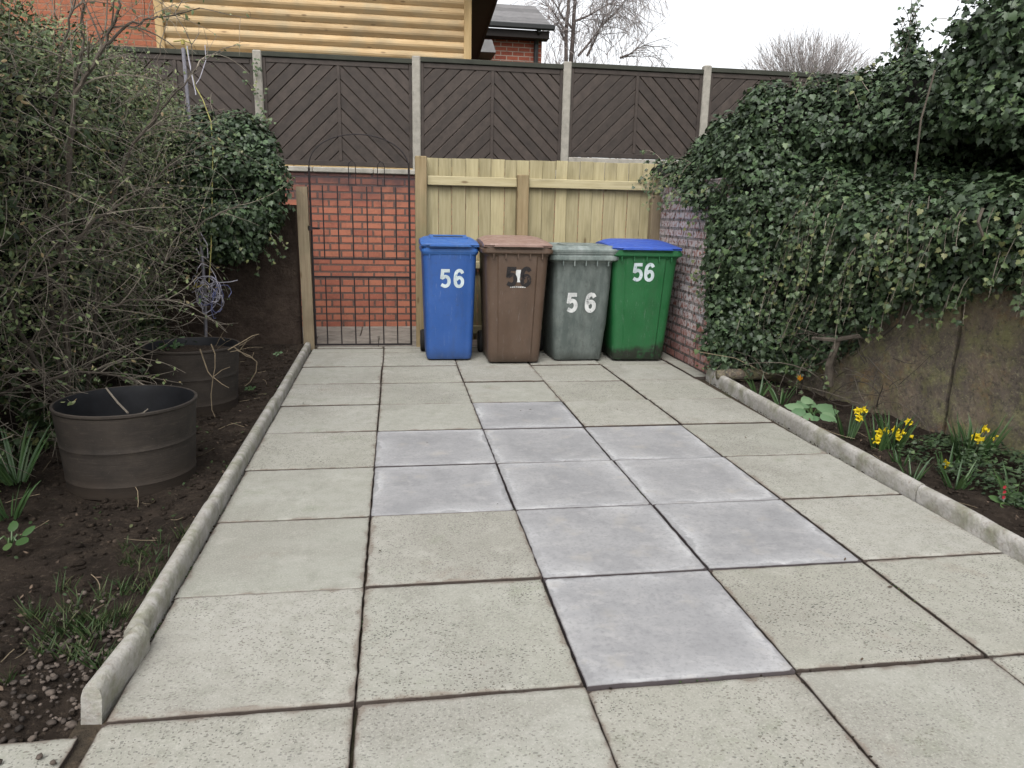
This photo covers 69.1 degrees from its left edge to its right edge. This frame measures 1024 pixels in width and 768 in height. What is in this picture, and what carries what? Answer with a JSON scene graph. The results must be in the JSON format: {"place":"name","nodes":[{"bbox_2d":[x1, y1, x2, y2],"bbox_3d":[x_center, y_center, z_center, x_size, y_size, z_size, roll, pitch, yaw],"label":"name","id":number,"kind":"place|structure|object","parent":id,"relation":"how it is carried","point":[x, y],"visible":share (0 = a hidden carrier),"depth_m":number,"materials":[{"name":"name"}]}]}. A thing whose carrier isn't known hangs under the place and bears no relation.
{"place":"outdoors","nodes":[
{"label":"outdoors","id":0,"kind":"place"},
{"bbox_2d":[0,0,156,57],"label":"brick house","id":1,"kind":"structure","parent":0,"point":[126,18],"depth_m":9.78,"materials":[{"name":"orange brick"}]},
{"bbox_2d":[0,340,303,743],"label":"flower bed","id":2,"kind":"object","parent":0,"point":[55,539],"visible":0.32,"depth_m":2.76,"materials":[{"name":"soil"}]},
{"bbox_2d":[0,521,34,550],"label":"weed","id":3,"kind":"object","parent":2,"relation":"on","point":[12,526],"visible":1,"depth_m":2.65,"materials":[{"name":"green plant"}]},
{"bbox_2d":[0,481,39,521],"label":"bulb plant","id":4,"kind":"object","parent":2,"relation":"on","point":[21,505],"visible":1,"depth_m":2.90,"materials":[{"name":"green plant"}]},
{"bbox_2d":[0,421,52,485],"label":"bulb plant","id":5,"kind":"object","parent":2,"relation":"on","point":[10,478],"visible":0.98,"depth_m":3.25,"materials":[{"name":"green plant"}]},
{"bbox_2d":[0,579,141,764],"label":"gravel","id":6,"kind":"structure","parent":2,"relation":"on","point":[71,724],"depth_m":1.95,"materials":[{"name":"grey gravel"}]},
{"bbox_2d":[0,522,190,685],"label":"grass tufts","id":7,"kind":"object","parent":2,"relation":"on","point":[80,631],"visible":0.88,"depth_m":2.21,"materials":[{"name":"green plant"}]},
{"bbox_2d":[0,290,227,491],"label":"undergrowth","id":8,"kind":"object","parent":2,"relation":"on","point":[26,412],"visible":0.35,"depth_m":4.14,"materials":[{"name":"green plant"}]},
{"bbox_2d":[49,385,197,500],"bbox_3d":[-1.731,0.252,3.368,0.588,0.391,0.580,-1,13,-9],"label":"plant pot","id":9,"kind":"object","parent":2,"relation":"on","point":[120,442],"visible":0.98,"depth_m":3.18,"materials":[{"name":"plastic"}]},
{"bbox_2d":[7,348,290,675],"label":"seedlings","id":10,"kind":"object","parent":2,"relation":"on","point":[130,526],"visible":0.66,"depth_m":2.89,"materials":[{"name":"green plant"}]},
{"bbox_2d":[0,0,304,473],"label":"bare shrub","id":11,"kind":"object","parent":2,"relation":"on","point":[64,324],"visible":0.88,"depth_m":3.74,"materials":[{"name":"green plant"}]},
{"bbox_2d":[120,325,258,416],"bbox_3d":[-2.001,-0.112,4.704,0.932,0.544,0.870,-1,13,-9],"label":"plant pot","id":12,"kind":"object","parent":2,"relation":"on","point":[208,371],"visible":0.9,"depth_m":4.44,"materials":[{"name":"plastic"}]},
{"bbox_2d":[173,39,207,336],"bbox_3d":[-2.588,-1.520,6.053,0.142,2.390,0.030,-1,13,-9],"label":"washing line pole","id":13,"kind":"object","parent":2,"relation":"on","point":[183,41],"visible":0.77,"depth_m":5.89,"materials":[{"name":"metal"}]},
{"bbox_2d":[186,45,236,318],"bbox_3d":[-2.450,-1.574,5.935,0.417,2.123,0.140,-1,13,-9],"label":"washing line","id":14,"kind":"object","parent":13,"relation":"hanging from","point":[218,286],"visible":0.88,"depth_m":6.09,"materials":[{"name":"grey plastic"}]},
{"bbox_2d":[244,386,255,390],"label":"weed","id":15,"kind":"object","parent":2,"relation":"on","point":[249,387],"visible":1,"depth_m":4.97,"materials":[{"name":"green plant"}]},
{"bbox_2d":[0,350,976,662],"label":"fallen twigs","id":16,"kind":"object","parent":2,"relation":"on","point":[242,426],"visible":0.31,"depth_m":3.14,"materials":[{"name":"brown wood"}]},
{"bbox_2d":[0,352,1018,689],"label":"leaf litter","id":17,"kind":"object","parent":2,"relation":"on","point":[222,472],"visible":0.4,"depth_m":3.18,"materials":[{"name":"brown plant"}]},
{"bbox_2d":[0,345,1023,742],"bbox_3d":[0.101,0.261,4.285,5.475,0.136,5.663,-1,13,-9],"label":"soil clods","id":18,"kind":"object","parent":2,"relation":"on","point":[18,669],"visible":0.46,"depth_m":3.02,"materials":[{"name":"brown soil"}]},
{"bbox_2d":[0,326,1023,767],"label":"paving","id":19,"kind":"structure","parent":0,"point":[466,642],"depth_m":2.46,"materials":[{"name":"concrete"}]},
{"bbox_2d":[81,623,149,724],"bbox_3d":[-1.048,0.779,1.975,0.055,0.150,0.285,6,13,-5],"label":"kerb stone","id":20,"kind":"object","parent":19,"relation":"on","point":[104,687],"visible":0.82,"depth_m":1.91,"materials":[{"name":"concrete"}]},
{"bbox_2d":[123,499,218,642],"bbox_3d":[-1.156,0.644,2.584,0.055,0.134,0.968,-1,13,-9],"label":"kerb stone","id":21,"kind":"object","parent":19,"relation":"on","point":[155,606],"visible":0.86,"depth_m":2.48,"materials":[{"name":"concrete"}]},
{"bbox_2d":[208,396,278,517],"bbox_3d":[-1.373,0.337,3.901,0.056,0.130,1.750,-1,13,-9],"label":"kerb stone","id":22,"kind":"object","parent":19,"relation":"on","point":[225,487],"visible":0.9,"depth_m":3.61,"materials":[{"name":"concrete"}]},
{"bbox_2d":[273,342,310,408],"bbox_3d":[-1.673,-0.090,5.722,0.055,0.127,2.022,-1,13,-9],"label":"kerb stone","id":23,"kind":"object","parent":19,"relation":"on","point":[285,386],"visible":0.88,"depth_m":5.49,"materials":[{"name":"concrete"}]},
{"bbox_2d":[296,186,315,349],"bbox_3d":[-1.840,-0.981,6.646,0.106,1.518,0.100,-1,13,-9],"label":"gate post","id":24,"kind":"object","parent":19,"relation":"on","point":[304,237],"visible":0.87,"depth_m":6.58,"materials":[{"name":"brown wood"}]},
{"bbox_2d":[308,134,411,345],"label":"iron gate","id":25,"kind":"structure","parent":24,"relation":"attached to","point":[310,228],"depth_m":6.68,"materials":[{"name":"black metal"}]},
{"bbox_2d":[419,234,478,358],"bbox_3d":[-0.555,-0.757,6.407,0.475,1.040,0.666,-1,13,-9],"label":"blue bin","id":26,"kind":"object","parent":19,"relation":"on","point":[448,262],"visible":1,"depth_m":6.15,"materials":[{"name":"plastic"}]},
{"bbox_2d":[476,235,552,361],"bbox_3d":[-0.007,-0.736,6.359,0.581,1.044,0.813,-1,13,-8],"label":"brown bin","id":27,"kind":"object","parent":19,"relation":"on","point":[513,270],"visible":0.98,"depth_m":6.06,"materials":[{"name":"plastic"}]},
{"bbox_2d":[151,483,915,682],"bbox_3d":[0.126,0.396,3.825,2.879,0.008,4.831,-1,13,-9],"label":"joint moss","id":28,"kind":"object","parent":19,"relation":"on","point":[159,624],"visible":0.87,"depth_m":2.29,"materials":[{"name":"green plant"}]},
{"bbox_2d":[415,156,663,346],"bbox_3d":[0.269,-1.180,6.946,2.322,1.760,0.120,-1,13,-9],"label":"timber fence","id":29,"kind":"object","parent":19,"relation":"on","point":[536,194],"visible":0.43,"depth_m":6.84,"materials":[{"name":"brown wood"}]},
{"bbox_2d":[79,353,1022,765],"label":"joint grit","id":30,"kind":"object","parent":19,"relation":"on","point":[551,603],"visible":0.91,"depth_m":2.39,"materials":[{"name":"gravel"}]},
{"bbox_2d":[539,242,618,359],"bbox_3d":[0.536,-0.732,6.518,0.604,0.987,0.764,-1,13,-10],"label":"grey bin","id":31,"kind":"object","parent":19,"relation":"on","point":[577,285],"visible":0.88,"depth_m":6.23,"materials":[{"name":"plastic"}]},
{"bbox_2d":[327,378,891,659],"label":"blown leaves","id":32,"kind":"object","parent":19,"relation":"on","point":[862,658],"visible":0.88,"depth_m":2.77,"materials":[{"name":"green plant"}]},
{"bbox_2d":[596,238,682,359],"bbox_3d":[1.075,-0.758,6.592,0.621,1.029,0.803,0,13,-6],"label":"green bin","id":33,"kind":"object","parent":19,"relation":"on","point":[641,280],"visible":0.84,"depth_m":6.29,"materials":[{"name":"plastic"}]},
{"bbox_2d":[706,368,924,501],"bbox_3d":[1.703,0.231,4.617,0.058,0.144,2.555,0,13,-7],"label":"kerb stone","id":34,"kind":"object","parent":19,"relation":"on","point":[891,477],"visible":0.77,"depth_m":4.15,"materials":[{"name":"concrete"}]},
{"bbox_2d":[916,485,1023,563],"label":"kerb stone","id":35,"kind":"object","parent":19,"relation":"on","point":[992,533],"visible":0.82,"depth_m":3.02,"materials":[{"name":"concrete"}]},
{"bbox_2d":[475,4,554,62],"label":"brick house","id":36,"kind":"structure","parent":0,"point":[514,44],"depth_m":14.72,"materials":[{"name":"red brick"}]},
{"bbox_2d":[489,0,990,160],"label":"sky","id":37,"kind":"structure","parent":0,"point":[715,33],"materials":[{"name":"white"}]},
{"bbox_2d":[734,379,1023,537],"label":"flower bed","id":38,"kind":"object","parent":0,"point":[1006,516],"visible":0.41,"depth_m":3.82,"materials":[{"name":"soil"}]},
{"bbox_2d":[715,368,781,379],"bbox_3d":[1.788,-0.078,5.598,0.497,0.103,0.089,2,13,2],"label":"old log","id":39,"kind":"object","parent":38,"relation":"on","point":[734,374],"visible":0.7,"depth_m":5.57,"materials":[{"name":"wood"}]},
{"bbox_2d":[744,375,770,395],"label":"bulb plant","id":40,"kind":"object","parent":38,"relation":"on","point":[753,388],"visible":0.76,"depth_m":5.19,"materials":[{"name":"green plant"}]},
{"bbox_2d":[767,377,800,404],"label":"bulb plant","id":41,"kind":"object","parent":38,"relation":"on","point":[774,396],"visible":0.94,"depth_m":4.99,"materials":[{"name":"green plant"}]},
{"bbox_2d":[787,374,802,397],"bbox_3d":[1.953,0.017,5.134,0.104,0.165,0.034,-1,13,-9],"label":"crocus","id":42,"kind":"object","parent":38,"relation":"on","point":[799,378],"visible":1,"depth_m":5.13,"materials":[{"name":"orange plant"}]},
{"bbox_2d":[784,396,838,422],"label":"leafy plant","id":43,"kind":"object","parent":38,"relation":"on","point":[798,408],"visible":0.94,"depth_m":4.69,"materials":[{"name":"green plant"}]},
{"bbox_2d":[833,402,870,439],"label":"daffodil","id":44,"kind":"object","parent":38,"relation":"on","point":[853,428],"visible":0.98,"depth_m":4.23,"materials":[{"name":"green plant"}]},
{"bbox_2d":[861,406,906,450],"bbox_3d":[1.998,0.251,4.051,0.198,0.226,0.204,-1,13,-9],"label":"daffodil","id":45,"kind":"object","parent":38,"relation":"on","point":[880,440],"visible":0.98,"depth_m":4.04,"materials":[{"name":"green plant"}]},
{"bbox_2d":[873,404,915,442],"bbox_3d":[2.130,0.226,4.161,0.227,0.219,0.176,4,13,13],"label":"daffodil","id":46,"kind":"object","parent":38,"relation":"on","point":[907,421],"visible":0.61,"depth_m":4.16,"materials":[{"name":"green plant"}]},
{"bbox_2d":[877,409,919,449],"bbox_3d":[2.083,0.255,4.031,0.212,0.224,0.209,7,14,25],"label":"daffodil","id":47,"kind":"object","parent":38,"relation":"on","point":[904,436],"visible":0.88,"depth_m":4.02,"materials":[{"name":"green plant"}]},
{"bbox_2d":[884,442,918,465],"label":"bulb plant","id":48,"kind":"object","parent":38,"relation":"on","point":[899,460],"visible":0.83,"depth_m":3.81,"materials":[{"name":"green plant"}]},
{"bbox_2d":[896,454,931,480],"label":"bulb plant","id":49,"kind":"object","parent":38,"relation":"on","point":[918,477],"visible":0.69,"depth_m":3.56,"materials":[{"name":"green plant"}]},
{"bbox_2d":[935,443,965,473],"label":"daffodil","id":50,"kind":"object","parent":38,"relation":"on","point":[946,461],"visible":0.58,"depth_m":3.68,"materials":[{"name":"green plant"}]},
{"bbox_2d":[890,430,1023,508],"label":"ground cover","id":51,"kind":"object","parent":38,"relation":"on","point":[944,442],"visible":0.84,"depth_m":3.59,"materials":[{"name":"green plant"}]},
{"bbox_2d":[937,458,976,489],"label":"bulb plant","id":52,"kind":"object","parent":38,"relation":"on","point":[960,484],"visible":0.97,"depth_m":3.49,"materials":[{"name":"green plant"}]},
{"bbox_2d":[946,412,995,466],"bbox_3d":[2.321,0.288,3.764,0.229,0.269,0.255,7,14,25],"label":"daffodil","id":53,"kind":"object","parent":38,"relation":"on","point":[976,436],"visible":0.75,"depth_m":3.77,"materials":[{"name":"green plant"}]},
{"bbox_2d":[956,413,1014,464],"bbox_3d":[2.410,0.279,3.779,0.241,0.275,0.258,-1,13,-9],"label":"daffodil","id":54,"kind":"object","parent":38,"relation":"on","point":[996,442],"visible":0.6,"depth_m":3.76,"materials":[{"name":"green plant"}]},
{"bbox_2d":[988,485,1023,509],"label":"primrose","id":55,"kind":"object","parent":38,"relation":"on","point":[993,498],"visible":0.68,"depth_m":3.27,"materials":[{"name":"green plant"}]},
{"bbox_2d":[989,460,1023,503],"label":"bulb plant","id":56,"kind":"object","parent":38,"relation":"on","point":[1001,484],"visible":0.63,"depth_m":3.32,"materials":[{"name":"green plant"}]},
{"label":"ground","id":57,"kind":"structure","parent":0,"visible":0},
{"bbox_2d":[0,318,136,414],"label":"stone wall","id":58,"kind":"structure","parent":57,"relation":"on","point":[25,390],"depth_m":4.67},
{"bbox_2d":[0,0,205,401],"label":"hedge","id":59,"kind":"object","parent":57,"relation":"on","point":[28,129],"visible":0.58,"depth_m":4.15,"materials":[{"name":"green plant"}]},
{"bbox_2d":[139,205,302,345],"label":"stone wall","id":60,"kind":"structure","parent":57,"relation":"on","point":[266,305],"depth_m":6.67,"materials":[{"name":"brown stone"}]},
{"bbox_2d":[155,58,296,276],"bbox_3d":[-2.515,-2.008,6.655,1.355,2.111,2.037,-1,13,-9],"label":"ivy","id":61,"kind":"object","parent":60,"relation":"on","point":[239,238],"visible":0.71,"depth_m":6.06,"materials":[{"name":"green plant"}]},
{"bbox_2d":[153,0,497,176],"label":"log cabin","id":62,"kind":"object","parent":57,"relation":"on","point":[457,29],"visible":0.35,"depth_m":9.64,"materials":[{"name":"beige wood"}]},
{"bbox_2d":[282,166,652,326],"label":"brick wall","id":63,"kind":"structure","parent":57,"relation":"on","point":[330,179],"depth_m":7.95,"materials":[{"name":"brick"}]},
{"bbox_2d":[92,44,255,121],"bbox_3d":[-3.338,-2.778,7.431,1.492,1.058,0.080,-1,13,-9],"label":"fence panel","id":64,"kind":"object","parent":63,"relation":"on","point":[221,79],"visible":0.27,"depth_m":7.40,"materials":[{"name":"brown wood"}]},
{"bbox_2d":[252,50,264,127],"bbox_3d":[-2.558,-2.793,7.545,0.086,1.104,0.090,-1,13,-9],"label":"concrete post","id":65,"kind":"object","parent":63,"relation":"on","point":[256,54],"visible":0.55,"depth_m":7.45,"materials":[{"name":"grey concrete"}]},
{"bbox_2d":[261,51,412,167],"bbox_3d":[-1.780,-2.811,7.668,1.489,1.082,0.080,-1,13,-9],"label":"fence panel","id":66,"kind":"object","parent":63,"relation":"on","point":[312,101],"visible":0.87,"depth_m":7.65,"materials":[{"name":"brown wood"}]},
{"bbox_2d":[412,56,420,169],"bbox_3d":[-1.001,-2.800,7.788,0.086,1.182,0.090,-1,13,-9],"label":"concrete post","id":67,"kind":"object","parent":63,"relation":"on","point":[416,107],"visible":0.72,"depth_m":7.73,"materials":[{"name":"grey concrete"}]},
{"bbox_2d":[560,61,571,160],"bbox_3d":[0.574,-2.833,8.028,0.086,1.206,0.090,-1,13,-9],"label":"concrete post","id":68,"kind":"object","parent":63,"relation":"on","point":[566,100],"visible":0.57,"depth_m":7.96,"materials":[{"name":"grey concrete"}]},
{"bbox_2d":[420,57,563,163],"bbox_3d":[-0.213,-2.858,7.903,1.508,1.077,0.080,-1,13,-9],"label":"fence panel","id":69,"kind":"object","parent":68,"relation":"attached to","point":[487,109],"visible":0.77,"depth_m":7.88,"materials":[{"name":"brown wood"}]},
{"bbox_2d":[568,157,677,179],"bbox_3d":[1.335,-2.373,8.261,1.473,0.238,0.060,-1,13,-9],"label":"gravel board","id":70,"kind":"object","parent":63,"relation":"on","point":[580,159],"visible":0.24,"depth_m":8.17,"materials":[{"name":"concrete"}]},
{"bbox_2d":[568,62,703,159],"bbox_3d":[1.348,-2.961,8.125,1.477,0.955,0.080,-1,13,-9],"label":"fence panel","id":71,"kind":"object","parent":70,"relation":"on","point":[625,111],"visible":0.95,"depth_m":8.11,"materials":[{"name":"brown wood"}]},
{"bbox_2d":[699,65,711,136],"bbox_3d":[2.119,-2.873,8.261,0.086,1.244,0.090,-1,13,-9],"label":"concrete post","id":72,"kind":"object","parent":63,"relation":"on","point":[705,98],"visible":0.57,"depth_m":8.16,"materials":[{"name":"grey concrete"}]},
{"bbox_3d":[3.002,-2.397,8.517,1.720,0.238,0.060,-1,13,-9],"label":"gravel board","id":73,"kind":"object","parent":63,"relation":"on","visible":0},
{"bbox_2d":[707,67,850,130],"bbox_3d":[3.015,-2.999,8.378,1.724,0.975,0.080,-1,13,-9],"label":"fence panel","id":74,"kind":"object","parent":73,"relation":"on","point":[728,86],"visible":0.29,"depth_m":8.22,"materials":[{"name":"brown wood"}]},
{"bbox_2d":[510,0,682,67],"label":"birch tree","id":75,"kind":"object","parent":57,"relation":"on","point":[563,30],"visible":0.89,"depth_m":16.74,"materials":[{"name":"grey plant"}]},
{"bbox_2d":[543,3,670,178],"bbox_3d":[2.205,-6.572,20.196,4.403,6.484,4.000,-1,13,-9],"label":"bare thicket","id":76,"kind":"object","parent":57,"relation":"on","point":[593,59],"visible":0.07,"depth_m":19.23,"materials":[{"name":"brown plant"}]},
{"bbox_2d":[659,177,736,373],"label":"painted brick wall","id":77,"kind":"structure","parent":57,"relation":"on","point":[685,316],"depth_m":6.40,"materials":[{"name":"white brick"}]},
{"bbox_2d":[738,15,879,74],"bbox_3d":[10.159,-8.651,26.171,5.135,8.165,4.240,-1,13,-9],"label":"willow tree","id":78,"kind":"object","parent":57,"relation":"on","point":[825,66],"visible":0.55,"depth_m":25.16,"materials":[{"name":"plant"}]},
{"bbox_2d":[763,284,964,432],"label":"mossy slab","id":79,"kind":"structure","parent":57,"relation":"on","point":[923,393],"depth_m":4.48,"materials":[{"name":"concrete"}]},
{"bbox_2d":[628,44,1023,430],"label":"ivy","id":80,"kind":"object","parent":79,"relation":"attached to","point":[803,232],"visible":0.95,"depth_m":4.82,"materials":[{"name":"green plant"}]},
{"bbox_2d":[701,352,767,373],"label":"dead stem","id":81,"kind":"object","parent":80,"relation":"attached to","point":[732,357],"visible":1,"depth_m":5.53,"materials":[{"name":"brown plant"}]},
{"bbox_2d":[919,0,1023,145],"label":"evergreen shrub","id":82,"kind":"object","parent":80,"relation":"on","point":[989,38],"visible":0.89,"depth_m":3.88,"materials":[{"name":"green plant"}]},
{"bbox_2d":[847,0,934,193],"bbox_3d":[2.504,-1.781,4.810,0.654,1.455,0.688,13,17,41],"label":"conifer","id":83,"kind":"object","parent":57,"relation":"on","point":[885,164],"visible":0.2,"depth_m":4.72,"materials":[{"name":"green plant"}]},
{"bbox_2d":[945,275,1023,457],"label":"mossy slab","id":84,"kind":"structure","parent":57,"relation":"on","point":[988,382],"depth_m":3.95,"materials":[{"name":"concrete"}]}
]}

